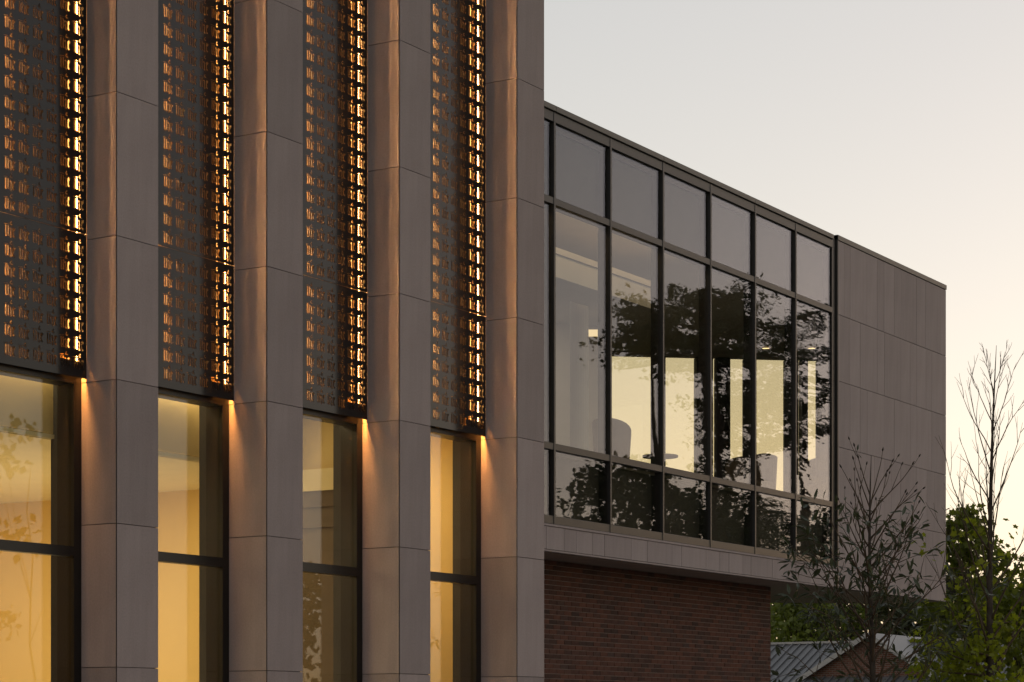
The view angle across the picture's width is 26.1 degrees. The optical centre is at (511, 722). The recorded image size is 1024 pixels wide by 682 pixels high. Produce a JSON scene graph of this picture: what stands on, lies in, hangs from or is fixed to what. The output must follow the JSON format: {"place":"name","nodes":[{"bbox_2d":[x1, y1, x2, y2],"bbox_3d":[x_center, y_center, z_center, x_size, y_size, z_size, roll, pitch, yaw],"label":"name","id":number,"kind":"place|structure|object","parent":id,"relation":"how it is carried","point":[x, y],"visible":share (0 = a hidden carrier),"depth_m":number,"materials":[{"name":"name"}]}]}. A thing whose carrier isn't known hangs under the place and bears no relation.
{"place":"outdoors","nodes":[
{"label":"outdoors","id":0,"kind":"place"},
{"bbox_2d":[542,100,946,681],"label":"glass wing","id":1,"kind":"structure","parent":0,"point":[656,569],"depth_m":34.00,"materials":[{"name":"grey glass"}]},
{"bbox_2d":[589,329,597,336],"bbox_3d":[1.376,-6.525,37.019,0.270,0.130,0.038,0,0,0],"label":"wall lamp","id":2,"kind":"object","parent":1,"relation":"attached to","point":[593,332],"visible":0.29,"depth_m":37.00,"materials":[{"name":"white paint"}]},
{"bbox_2d":[592,418,630,458],"bbox_3d":[1.511,-4.104,33.590,0.599,1.013,0.576,0,0,32],"label":"lounge chair","id":3,"kind":"object","parent":1,"relation":"on","point":[621,437],"visible":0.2,"depth_m":33.37,"materials":[{"name":"grey fabric"}]},
{"bbox_2d":[642,453,677,458],"bbox_3d":[2.417,-3.975,36.000,0.580,0.750,0.580,0,0,32],"label":"round table","id":4,"kind":"object","parent":1,"relation":"on","point":[666,456],"visible":0.21,"depth_m":35.88,"materials":[{"name":"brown wood"}]},
{"bbox_2d":[725,456,742,482],"bbox_3d":[3.900,-4.063,37.793,0.499,0.933,0.485,0,0,-8],"label":"lounge chair","id":5,"kind":"object","parent":1,"relation":"on","point":[733,469],"visible":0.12,"depth_m":37.58,"materials":[{"name":"grey fabric"}]},
{"bbox_2d":[756,453,777,489],"bbox_3d":[4.211,-4.063,37.007,0.479,0.933,0.467,0,0,12],"label":"lounge chair","id":6,"kind":"object","parent":1,"relation":"on","point":[766,470],"visible":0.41,"depth_m":37.15,"materials":[{"name":"grey fabric"}]},
{"bbox_2d":[803,458,815,497],"bbox_3d":[5.228,-4.063,37.410,0.599,0.933,0.576,0,0,32],"label":"lounge chair","id":7,"kind":"object","parent":1,"relation":"on","point":[809,472],"visible":0.15,"depth_m":37.52,"materials":[{"name":"grey fabric"}]},
{"bbox_2d":[544,0,1023,629],"label":"sky","id":8,"kind":"structure","parent":0,"point":[894,129],"materials":[{"name":"white"}]},
{"bbox_2d":[769,437,1014,681],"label":"young tree","id":9,"kind":"object","parent":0,"point":[871,626],"visible":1,"depth_m":24.92,"materials":[{"name":"green plant"}]},
{"bbox_2d":[770,633,1021,681],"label":"brick house","id":10,"kind":"structure","parent":0,"point":[807,654],"depth_m":75.81,"materials":[{"name":"grey metal"}]},
{"bbox_2d":[908,341,1023,681],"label":"half bare tree","id":11,"kind":"object","parent":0,"point":[977,654],"visible":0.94,"depth_m":29.96,"materials":[{"name":"green plant"}]},
{"bbox_2d":[943,574,1023,681],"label":"maple tree","id":12,"kind":"object","parent":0,"point":[1007,601],"visible":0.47,"depth_m":32.56,"materials":[{"name":"green plant"}]},
{"label":"ground","id":13,"kind":"structure","parent":0,"visible":0},
{"bbox_2d":[0,0,543,681],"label":"stone building","id":14,"kind":"structure","parent":13,"relation":"on","point":[264,526],"depth_m":20.59,"materials":[{"name":"stone"}]},
{"bbox_2d":[0,363,80,681],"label":"window","id":15,"kind":"structure","parent":14,"relation":"in","point":[67,550],"depth_m":18.55,"materials":[{"name":"brown metal"}]},
{"bbox_2d":[0,0,85,378],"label":"perforated screen","id":16,"kind":"object","parent":14,"relation":"attached to","point":[71,366],"visible":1,"depth_m":18.13,"materials":[{"name":"brown metal"}]},
{"bbox_2d":[157,386,228,681],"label":"window","id":17,"kind":"structure","parent":14,"relation":"in","point":[216,560],"depth_m":19.81,"materials":[{"name":"brown metal"}]},
{"bbox_2d":[158,0,233,400],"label":"perforated screen","id":18,"kind":"object","parent":14,"relation":"attached to","point":[216,389],"visible":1,"depth_m":19.39,"materials":[{"name":"brown metal"}]},
{"bbox_2d":[303,407,361,681],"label":"window","id":19,"kind":"structure","parent":14,"relation":"in","point":[350,570],"depth_m":21.05,"materials":[{"name":"brown metal"}]},
{"bbox_2d":[302,0,366,419],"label":"perforated screen","id":20,"kind":"object","parent":14,"relation":"attached to","point":[357,409],"visible":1,"depth_m":20.64,"materials":[{"name":"brown metal"}]},
{"bbox_2d":[430,426,480,681],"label":"window","id":21,"kind":"structure","parent":14,"relation":"in","point":[469,578],"depth_m":22.30,"materials":[{"name":"brown metal"}]},
{"bbox_2d":[430,0,485,436],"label":"perforated screen","id":22,"kind":"object","parent":14,"relation":"attached to","point":[476,427],"visible":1,"depth_m":21.88,"materials":[{"name":"brown metal"}]},
{"bbox_2d":[770,603,805,639],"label":"belt tree","id":23,"kind":"object","parent":13,"relation":"on","point":[775,632],"visible":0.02,"depth_m":117.02,"materials":[{"name":"green plant"}]},
{"bbox_2d":[770,603,857,641],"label":"belt tree","id":24,"kind":"object","parent":13,"relation":"on","point":[797,633],"visible":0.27,"depth_m":111.26,"materials":[{"name":"green plant"}]},
{"bbox_2d":[792,603,891,640],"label":"belt tree","id":25,"kind":"object","parent":13,"relation":"on","point":[861,611],"visible":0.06,"depth_m":115.33,"materials":[{"name":"green plant"}]},
{"bbox_2d":[857,582,959,636],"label":"belt tree","id":26,"kind":"object","parent":13,"relation":"on","point":[910,627],"visible":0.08,"depth_m":113.75,"materials":[{"name":"green plant"}]},
{"bbox_2d":[911,571,960,636],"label":"belt tree","id":27,"kind":"object","parent":13,"relation":"on","point":[947,580],"depth_m":117.00,"materials":[{"name":"green plant"}]},
{"bbox_2d":[904,503,1023,681],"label":"maple tree","id":28,"kind":"object","parent":13,"relation":"on","point":[961,606],"visible":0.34,"depth_m":45.71,"materials":[{"name":"green plant"}]},
{"bbox_2d":[932,576,1004,637],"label":"belt tree","id":29,"kind":"object","parent":13,"relation":"on","point":[976,585],"depth_m":115.45,"materials":[{"name":"green plant"}]}
]}

